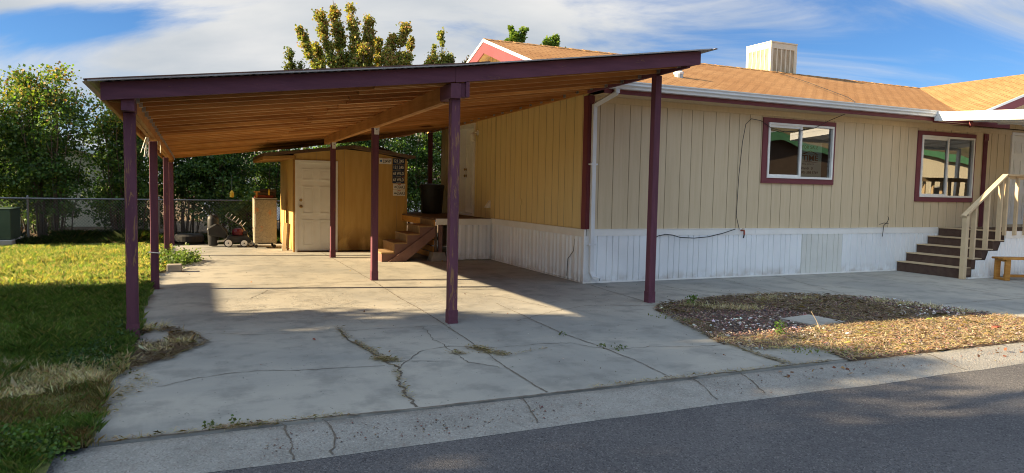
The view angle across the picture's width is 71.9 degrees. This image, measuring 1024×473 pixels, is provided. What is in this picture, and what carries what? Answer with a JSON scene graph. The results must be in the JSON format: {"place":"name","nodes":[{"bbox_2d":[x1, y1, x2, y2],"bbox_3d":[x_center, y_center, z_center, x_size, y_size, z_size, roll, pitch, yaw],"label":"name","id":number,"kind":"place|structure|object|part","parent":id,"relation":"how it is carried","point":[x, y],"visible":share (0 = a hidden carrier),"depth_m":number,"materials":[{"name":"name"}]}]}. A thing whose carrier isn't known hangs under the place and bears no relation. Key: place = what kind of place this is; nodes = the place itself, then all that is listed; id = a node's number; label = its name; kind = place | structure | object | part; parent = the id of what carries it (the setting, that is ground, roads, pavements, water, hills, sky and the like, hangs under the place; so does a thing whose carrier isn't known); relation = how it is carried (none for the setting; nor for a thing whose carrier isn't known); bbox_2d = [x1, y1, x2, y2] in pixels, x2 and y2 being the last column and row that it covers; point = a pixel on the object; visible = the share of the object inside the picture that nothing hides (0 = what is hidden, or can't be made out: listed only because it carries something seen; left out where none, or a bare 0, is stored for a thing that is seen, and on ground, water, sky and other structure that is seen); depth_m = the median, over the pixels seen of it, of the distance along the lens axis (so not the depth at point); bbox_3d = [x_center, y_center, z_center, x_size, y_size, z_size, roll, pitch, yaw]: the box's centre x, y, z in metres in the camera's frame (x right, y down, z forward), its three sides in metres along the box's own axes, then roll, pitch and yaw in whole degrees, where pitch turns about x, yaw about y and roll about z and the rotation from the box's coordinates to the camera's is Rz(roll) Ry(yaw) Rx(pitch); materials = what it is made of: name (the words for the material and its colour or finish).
{"place":"outdoors","nodes":[
{"label":"outdoors","id":0,"kind":"place"},
{"bbox_2d":[0,242,172,472],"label":"lawn","id":1,"kind":"structure","parent":0,"point":[44,467],"depth_m":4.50,"materials":[{"name":"green plant"}]},
{"bbox_2d":[0,207,21,245],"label":"utility box","id":2,"kind":"object","parent":1,"relation":"on","point":[10,227],"visible":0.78,"depth_m":15.32,"materials":[{"name":"metal"}]},
{"bbox_2d":[0,211,10,235],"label":"door","id":3,"kind":"structure","parent":2,"relation":"in","point":[4,215],"depth_m":15.27,"materials":[{"name":"green paint"}]},
{"bbox_2d":[0,417,80,467],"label":"ground cover","id":4,"kind":"object","parent":1,"relation":"on","point":[52,448],"visible":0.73,"depth_m":3.78,"materials":[{"name":"green plant"}]},
{"bbox_2d":[0,352,121,399],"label":"dry grass","id":5,"kind":"structure","parent":1,"relation":"on","point":[79,378],"depth_m":5.03,"materials":[{"name":"beige plant"}]},
{"bbox_2d":[49,317,143,374],"bbox_3d":[-3.554,0.928,6.062,0.696,0.200,1.994,-1,4,-24],"label":"ground cover","id":6,"kind":"object","parent":1,"relation":"on","point":[95,347],"visible":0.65,"depth_m":5.73,"materials":[{"name":"green plant"}]},
{"bbox_2d":[0,195,280,237],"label":"chain link fence","id":7,"kind":"object","parent":1,"relation":"on","point":[27,197],"visible":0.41,"depth_m":17.80,"materials":[{"name":"metal"}]},
{"bbox_2d":[14,227,280,245],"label":"undergrowth","id":8,"kind":"object","parent":1,"relation":"on","point":[100,235],"visible":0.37,"depth_m":16.82,"materials":[{"name":"green plant"}]},
{"bbox_2d":[23,197,437,236],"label":"yard","id":9,"kind":"structure","parent":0,"point":[201,225],"depth_m":24.25,"materials":[{"name":"green plant"}]},
{"bbox_2d":[0,71,41,205],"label":"shrub","id":10,"kind":"object","parent":9,"relation":"on","point":[2,131],"visible":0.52,"depth_m":17.88,"materials":[{"name":"green plant"}]},
{"bbox_2d":[0,114,74,230],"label":"shrub","id":11,"kind":"object","parent":9,"relation":"on","point":[25,182],"visible":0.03,"depth_m":20.42,"materials":[{"name":"green plant"}]},
{"bbox_2d":[0,166,83,234],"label":"shrub","id":12,"kind":"object","parent":9,"relation":"on","point":[68,208],"visible":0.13,"depth_m":19.13,"materials":[{"name":"green plant"}]},
{"bbox_2d":[0,61,105,235],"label":"shrub","id":13,"kind":"object","parent":9,"relation":"on","point":[54,169],"visible":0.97,"depth_m":17.73,"materials":[{"name":"green plant"}]},
{"bbox_2d":[0,143,114,226],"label":"neighbour home","id":14,"kind":"object","parent":9,"relation":"on","point":[80,202],"visible":0.06,"depth_m":22.81,"materials":[{"name":"beige"}]},
{"bbox_2d":[87,169,161,229],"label":"shrub","id":15,"kind":"object","parent":9,"relation":"on","point":[147,214],"visible":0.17,"depth_m":19.79,"materials":[{"name":"green plant"}]},
{"bbox_2d":[74,92,177,229],"bbox_3d":[-10.424,-1.950,19.151,2.687,3.905,2.480,-1,4,-24],"label":"shrub","id":16,"kind":"object","parent":9,"relation":"on","point":[109,129],"visible":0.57,"depth_m":18.71,"materials":[{"name":"green plant"}]},
{"bbox_2d":[99,143,160,227],"bbox_3d":[-11.832,-1.945,21.826,1.833,3.485,2.247,-1,4,-24],"label":"shrub","id":17,"kind":"object","parent":9,"relation":"on","point":[137,170],"depth_m":21.67,"materials":[{"name":"green plant"}]},
{"bbox_2d":[141,148,222,233],"bbox_3d":[-9.324,-1.880,20.042,2.178,3.684,2.391,4,5,32],"label":"shrub","id":18,"kind":"object","parent":9,"relation":"on","point":[182,178],"visible":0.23,"depth_m":19.78,"materials":[{"name":"green plant"}]},
{"bbox_2d":[181,152,261,232],"bbox_3d":[-8.110,-1.630,19.931,2.241,3.251,2.151,-1,4,-24],"label":"shrub","id":19,"kind":"object","parent":9,"relation":"on","point":[229,165],"visible":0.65,"depth_m":19.55,"materials":[{"name":"green plant"}]},
{"bbox_2d":[211,182,278,234],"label":"shrub","id":20,"kind":"object","parent":9,"relation":"on","point":[244,210],"visible":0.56,"depth_m":19.35,"materials":[{"name":"green plant"}]},
{"bbox_2d":[240,148,305,227],"bbox_3d":[-7.344,-1.573,21.235,2.429,2.994,2.348,2,4,5],"label":"shrub","id":21,"kind":"object","parent":9,"relation":"on","point":[270,171],"visible":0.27,"depth_m":21.18,"materials":[{"name":"green plant"}]},
{"bbox_2d":[281,46,309,148],"bbox_3d":[-8.476,-4.062,28.277,1.509,6.966,1.016,-2,5,-36],"label":"tree","id":22,"kind":"object","parent":9,"relation":"on","point":[290,64],"visible":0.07,"depth_m":27.93,"materials":[{"name":"green plant"}]},
{"bbox_2d":[191,150,440,219],"bbox_3d":[-7.366,-2.419,33.303,14.140,3.050,5.840,-1,4,-24],"label":"neighbour home","id":23,"kind":"object","parent":9,"relation":"on","point":[278,212],"visible":0.01,"depth_m":29.59,"materials":[{"name":"white paint"}]},
{"bbox_2d":[306,139,385,148],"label":"shrub","id":24,"kind":"object","parent":9,"relation":"on","point":[367,143],"visible":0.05,"depth_m":21.64,"materials":[{"name":"green plant"}]},
{"bbox_2d":[294,2,444,68],"bbox_3d":[-5.451,-4.803,27.976,6.119,8.607,1.954,-1,4,-24],"label":"maple tree","id":25,"kind":"object","parent":9,"relation":"on","point":[365,49],"visible":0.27,"depth_m":27.22,"materials":[{"name":"green plant"}]},
{"bbox_2d":[379,131,441,230],"bbox_3d":[-3.281,-2.017,22.463,2.668,3.872,2.422,-1,4,-24],"label":"shrub","id":26,"kind":"object","parent":9,"relation":"on","point":[416,146],"visible":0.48,"depth_m":22.22,"materials":[{"name":"green plant"}]},
{"bbox_2d":[421,130,441,183],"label":"shrub","id":27,"kind":"object","parent":9,"relation":"on","point":[439,149],"visible":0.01,"depth_m":23.21,"materials":[{"name":"green plant"}]},
{"bbox_2d":[430,26,455,63],"bbox_3d":[-2.835,-4.582,29.357,1.530,8.082,1.024,-1,4,-24],"label":"maple tree","id":28,"kind":"object","parent":9,"relation":"on","point":[448,58],"visible":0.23,"depth_m":29.01,"materials":[{"name":"green plant"}]},
{"bbox_2d":[504,25,528,42],"bbox_3d":[-0.152,-5.995,36.807,1.942,10.011,1.575,-1,4,-24],"label":"tree","id":29,"kind":"object","parent":9,"relation":"on","point":[517,36],"visible":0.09,"depth_m":36.55,"materials":[{"name":"green plant"}]},
{"bbox_2d":[540,34,565,47],"bbox_3d":[2.087,-5.918,37.811,1.614,9.811,2.056,3,4,29],"label":"tree","id":30,"kind":"object","parent":9,"relation":"on","point":[555,39],"visible":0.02,"depth_m":37.36,"materials":[{"name":"green plant"}]},
{"bbox_2d":[0,0,1023,183],"label":"sky","id":31,"kind":"structure","parent":0,"point":[911,43],"materials":[{"name":"blue"}]},
{"bbox_2d":[67,184,1023,449],"bbox_3d":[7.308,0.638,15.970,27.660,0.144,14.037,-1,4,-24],"label":"driveway","id":32,"kind":"structure","parent":0,"point":[299,372],"depth_m":7.17,"materials":[{"name":"concrete"}]},
{"bbox_2d":[101,318,203,364],"bbox_3d":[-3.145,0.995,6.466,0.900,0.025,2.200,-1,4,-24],"label":"dry grass","id":33,"kind":"structure","parent":32,"relation":"on","point":[164,353],"depth_m":6.45,"materials":[{"name":"brown plant"}]},
{"bbox_2d":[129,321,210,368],"bbox_3d":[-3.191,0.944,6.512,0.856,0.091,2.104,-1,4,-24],"label":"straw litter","id":34,"kind":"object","parent":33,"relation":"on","point":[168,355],"visible":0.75,"depth_m":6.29,"materials":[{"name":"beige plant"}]},
{"bbox_2d":[167,263,181,271],"bbox_3d":[-5.658,0.525,11.835,0.230,0.125,0.190,-1,4,-24],"label":"concrete block","id":35,"kind":"object","parent":32,"relation":"on","point":[174,267],"depth_m":11.76,"materials":[{"name":"grey concrete"}]},
{"bbox_2d":[144,242,209,269],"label":"ground cover","id":36,"kind":"object","parent":32,"relation":"on","point":[183,258],"visible":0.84,"depth_m":12.99,"materials":[{"name":"green plant"}]},
{"bbox_2d":[174,233,203,243],"bbox_3d":[-8.050,0.045,17.597,0.690,0.215,0.690,-1,4,-24],"label":"tyre","id":37,"kind":"object","parent":32,"relation":"on","point":[184,238],"visible":0.98,"depth_m":17.34,"materials":[{"name":"rubber"}]},
{"bbox_2d":[207,214,218,245],"bbox_3d":[-7.031,-0.152,16.609,0.260,0.740,0.253,-1,4,-24],"label":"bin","id":38,"kind":"object","parent":32,"relation":"on","point":[212,240],"visible":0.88,"depth_m":16.52,"materials":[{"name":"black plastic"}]},
{"bbox_2d":[203,207,253,246],"bbox_3d":[-6.693,-0.228,16.699,1.118,0.929,0.582,-1,4,-24],"label":"lawn mower","id":39,"kind":"object","parent":32,"relation":"on","point":[238,235],"visible":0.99,"depth_m":16.54,"materials":[{"name":"black plastic"}]},
{"bbox_2d":[225,212,250,239],"bbox_3d":[-6.649,-0.242,17.186,0.612,0.708,0.117,-2,5,-39],"label":"rake","id":40,"kind":"object","parent":32,"relation":"on","point":[237,223],"visible":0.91,"depth_m":17.15,"materials":[{"name":"metal"}]},
{"bbox_2d":[252,198,276,247],"bbox_3d":[-5.827,-0.324,16.629,0.520,1.160,0.540,-1,4,-24],"label":"metal cabinet","id":41,"kind":"object","parent":32,"relation":"on","point":[264,220],"visible":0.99,"depth_m":16.40,"materials":[{"name":"metal"}]},
{"bbox_2d":[254,195,272,197],"bbox_3d":[-5.784,-0.931,16.446,0.422,0.078,0.073,-1,4,-29],"label":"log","id":42,"kind":"object","parent":41,"relation":"on","point":[265,196],"visible":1,"depth_m":16.43,"materials":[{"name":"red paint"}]},
{"bbox_2d":[258,192,272,194],"bbox_3d":[-5.763,-1.003,16.472,0.362,0.078,0.073,-2,5,-35],"label":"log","id":43,"kind":"object","parent":42,"relation":"on","point":[263,193],"visible":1,"depth_m":16.44,"materials":[{"name":"brown wood"}]},
{"bbox_2d":[260,189,275,191],"bbox_3d":[-5.731,-1.079,16.568,0.362,0.078,0.073,1,4,-9],"label":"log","id":44,"kind":"object","parent":43,"relation":"on","point":[266,190],"visible":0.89,"depth_m":16.54,"materials":[{"name":"brown wood"}]},
{"bbox_3d":[-5.725,-0.357,16.400,0.470,0.990,0.014,-1,4,-24],"label":"door","id":45,"kind":"part","parent":41,"relation":"part of","materials":[{"name":"metal"}]},
{"bbox_2d":[282,223,286,250],"bbox_3d":[-5.160,0.006,16.013,0.086,0.631,0.188,1,4,-3],"label":"leaning board","id":46,"kind":"object","parent":32,"relation":"on","point":[284,236],"visible":1,"depth_m":16.00,"materials":[{"name":"white paint"}]},
{"bbox_2d":[286,224,289,249],"bbox_3d":[-5.094,0.013,16.087,0.054,0.608,0.175,1,4,-3],"label":"leaning board","id":47,"kind":"object","parent":32,"relation":"on","point":[288,235],"visible":1,"depth_m":16.08,"materials":[{"name":"brown wood"}]},
{"bbox_2d":[253,145,415,251],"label":"shed","id":48,"kind":"structure","parent":32,"relation":"on","point":[305,192],"depth_m":16.03,"materials":[{"name":"yellow wood"}]},
{"bbox_2d":[298,162,329,250],"bbox_3d":[-4.359,-0.663,15.761,0.820,1.960,0.107,-1,4,-24],"label":"door","id":49,"kind":"structure","parent":48,"relation":"in","point":[313,178],"depth_m":15.75,"materials":[{"name":"white paint"}]},
{"bbox_2d":[284,145,392,151],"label":"scrap boards","id":50,"kind":"object","parent":48,"relation":"on","point":[380,148],"visible":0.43,"depth_m":15.59,"materials":[{"name":"brown wood"}]},
{"bbox_2d":[379,158,391,163],"bbox_3d":[-2.928,-1.744,16.320,0.290,0.138,0.008,-1,4,-24],"label":"license plate","id":51,"kind":"object","parent":48,"relation":"attached to","point":[385,160],"visible":1,"depth_m":16.32,"materials":[{"name":"white metal"}]},
{"bbox_2d":[392,171,404,176],"bbox_3d":[-2.646,-1.458,16.468,0.290,0.138,0.007,-1,4,-24],"label":"license plate","id":52,"kind":"object","parent":48,"relation":"attached to","point":[398,173],"visible":1,"depth_m":16.47,"materials":[{"name":"black metal"}]},
{"bbox_2d":[392,177,404,182],"bbox_3d":[-2.649,-1.313,16.478,0.290,0.138,0.007,-1,4,-24],"label":"license plate","id":53,"kind":"object","parent":48,"relation":"attached to","point":[398,179],"visible":1,"depth_m":16.48,"materials":[{"name":"black metal"}]},
{"bbox_2d":[392,165,404,170],"bbox_3d":[-2.643,-1.602,16.458,0.290,0.138,0.007,-1,4,-24],"label":"license plate","id":54,"kind":"object","parent":48,"relation":"attached to","point":[398,168],"visible":1,"depth_m":16.46,"materials":[{"name":"black metal"}]},
{"bbox_2d":[393,184,404,189],"bbox_3d":[-2.635,-1.164,16.495,0.290,0.138,0.007,-1,4,-24],"label":"license plate","id":55,"kind":"object","parent":48,"relation":"attached to","point":[398,186],"visible":1,"depth_m":16.49,"materials":[{"name":"white metal"}]},
{"bbox_2d":[393,190,404,195],"bbox_3d":[-2.641,-1.019,16.504,0.290,0.138,0.007,-1,4,-24],"label":"license plate","id":56,"kind":"object","parent":48,"relation":"attached to","point":[398,192],"visible":1,"depth_m":16.50,"materials":[{"name":"white metal"}]},
{"bbox_2d":[393,158,404,164],"bbox_3d":[-2.635,-1.747,16.451,0.290,0.138,0.007,-1,4,-24],"label":"license plate","id":57,"kind":"object","parent":48,"relation":"attached to","point":[399,161],"visible":1,"depth_m":16.45,"materials":[{"name":"black metal"}]},
{"bbox_2d":[82,48,716,339],"bbox_3d":[-3.081,-1.105,13.141,6.890,3.305,12.300,-1,4,-24],"label":"carport","id":58,"kind":"object","parent":32,"relation":"on","point":[188,115],"visible":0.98,"depth_m":8.55,"materials":[{"name":"paint"}]},
{"bbox_2d":[141,137,148,156],"bbox_3d":[-4.922,-1.199,9.463,0.104,0.266,0.018,-1,4,-24],"label":"rope tail","id":59,"kind":"object","parent":58,"relation":"hanging from","point":[147,139],"visible":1,"depth_m":9.47},
{"bbox_2d":[202,331,626,430],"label":"crack weeds","id":60,"kind":"object","parent":32,"relation":"on","point":[234,419],"visible":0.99,"depth_m":4.42,"materials":[{"name":"green plant"}]},
{"bbox_2d":[378,212,491,261],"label":"side deck","id":61,"kind":"structure","parent":32,"relation":"on","point":[474,237],"depth_m":14.62,"materials":[{"name":"wood"}]},
{"bbox_2d":[420,184,443,213],"bbox_3d":[-1.948,-0.925,17.173,0.600,0.720,0.594,-1,4,-24],"label":"rubbish bin","id":62,"kind":"object","parent":61,"relation":"on","point":[431,198],"visible":0.99,"depth_m":16.95,"materials":[{"name":"black plastic"}]},
{"bbox_2d":[103,311,833,442],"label":"weeds","id":63,"kind":"object","parent":32,"relation":"on","point":[383,357],"visible":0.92,"depth_m":5.49,"materials":[{"name":"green plant"}]},
{"bbox_2d":[251,260,1022,377],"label":"fallen leaves","id":64,"kind":"object","parent":32,"relation":"on","point":[788,376],"visible":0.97,"depth_m":6.35,"materials":[{"name":"brown plant"}]},
{"bbox_2d":[424,38,1023,283],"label":"mobile home","id":65,"kind":"object","parent":32,"relation":"on","point":[542,187],"visible":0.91,"depth_m":13.16,"materials":[{"name":"beige"}]},
{"bbox_2d":[464,129,472,212],"bbox_3d":[-0.935,-1.514,16.318,0.115,1.940,0.860,-1,4,-24],"label":"door","id":66,"kind":"structure","parent":65,"relation":"in","point":[469,144],"depth_m":16.53,"materials":[{"name":"white paint"}]},
{"bbox_2d":[657,229,734,238],"bbox_3d":[3.153,-0.041,12.145,1.756,0.179,0.024,-1,4,-24],"label":"hose","id":67,"kind":"object","parent":65,"relation":"attached to","point":[694,238],"visible":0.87,"depth_m":12.12,"materials":[{"name":"black plastic"}]},
{"bbox_2d":[746,41,797,73],"bbox_3d":[6.617,-4.286,18.051,0.876,1.180,0.876,-1,4,-24],"label":"evaporative cooler","id":68,"kind":"object","parent":65,"relation":"on","point":[777,56],"visible":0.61,"depth_m":17.71,"materials":[{"name":"beige paint"}]},
{"bbox_2d":[736,72,854,226],"bbox_3d":[6.004,-2.022,14.451,1.803,3.607,5.460,3,4,26],"label":"cable","id":69,"kind":"object","parent":65,"relation":"attached to","point":[780,130],"visible":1,"depth_m":12.78,"materials":[{"name":"black plastic"}]},
{"bbox_2d":[760,117,835,184],"bbox_3d":[5.313,-1.563,13.068,1.783,1.175,0.075,-1,4,-24],"label":"window","id":70,"kind":"structure","parent":65,"relation":"in","point":[766,177],"depth_m":13.01,"materials":[{"name":"red paint"}]},
{"bbox_2d":[801,142,821,176],"bbox_3d":[5.597,-1.439,13.247,0.565,0.635,0.011,-1,4,-24],"label":"for sale sign","id":71,"kind":"object","parent":70,"relation":"attached to","point":[811,159],"visible":1,"depth_m":13.26,"materials":[{"name":"white paper"}]},
{"bbox_2d":[914,130,976,201],"bbox_3d":[9.059,-1.443,14.750,1.812,1.440,0.075,-1,4,-24],"label":"window","id":72,"kind":"structure","parent":65,"relation":"in","point":[930,135],"depth_m":14.70,"materials":[{"name":"red paint"}]},
{"bbox_2d":[1009,136,1023,223],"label":"door","id":73,"kind":"structure","parent":65,"relation":"in","point":[1018,160],"depth_m":15.78,"materials":[{"name":"white paint"}]},
{"bbox_2d":[654,292,1023,360],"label":"gravel bed","id":74,"kind":"object","parent":32,"relation":"on","point":[858,358],"visible":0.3,"depth_m":8.02,"materials":[{"name":"brown gravel"}]},
{"bbox_2d":[685,294,698,304],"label":"weed","id":75,"kind":"object","parent":74,"relation":"on","point":[693,297],"visible":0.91,"depth_m":9.30,"materials":[{"name":"green plant"}]},
{"bbox_2d":[648,312,905,357],"bbox_3d":[2.496,1.023,7.374,1.246,0.085,2.812,-3,6,-49],"label":"ground cover","id":76,"kind":"object","parent":74,"relation":"on","point":[817,350],"visible":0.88,"depth_m":6.77,"materials":[{"name":"brown plant"}]},
{"bbox_2d":[774,320,787,334],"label":"weed","id":77,"kind":"object","parent":74,"relation":"on","point":[780,327],"visible":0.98,"depth_m":7.46,"materials":[{"name":"green plant"}]},
{"bbox_2d":[780,314,843,328],"bbox_3d":[3.561,1.010,8.348,0.569,0.054,0.501,-1,5,-33],"label":"stepping stone","id":78,"kind":"object","parent":74,"relation":"on","point":[809,320],"visible":0.71,"depth_m":8.31,"materials":[{"name":"concrete"}]},
{"bbox_2d":[676,293,983,313],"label":"dry grass","id":79,"kind":"structure","parent":74,"relation":"on","point":[746,307],"depth_m":9.28,"materials":[{"name":"beige plant"}]},
{"bbox_2d":[652,291,1023,359],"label":"straw","id":80,"kind":"object","parent":74,"relation":"on","point":[921,336],"visible":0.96,"depth_m":8.04,"materials":[{"name":"beige plant"}]},
{"bbox_2d":[897,174,1023,278],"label":"porch","id":81,"kind":"object","parent":32,"relation":"on","point":[964,250],"visible":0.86,"depth_m":13.50,"materials":[{"name":"brown wood"}]},
{"bbox_2d":[992,256,1023,280],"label":"bench","id":82,"kind":"object","parent":32,"relation":"on","point":[1007,275],"visible":1,"depth_m":13.01,"materials":[{"name":"brown wood"}]},
{"bbox_2d":[208,364,1023,472],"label":"road","id":83,"kind":"structure","parent":0,"point":[967,422],"depth_m":4.44,"materials":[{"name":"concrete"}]},
{"bbox_2d":[46,341,1023,472],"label":"kerb","id":84,"kind":"structure","parent":83,"relation":"on","point":[215,452],"depth_m":4.68,"materials":[{"name":"concrete"}]},
{"bbox_2d":[264,347,1022,455],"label":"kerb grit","id":85,"kind":"object","parent":84,"relation":"on","point":[576,411],"visible":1,"depth_m":4.68,"materials":[{"name":"grey gravel"}]}
]}

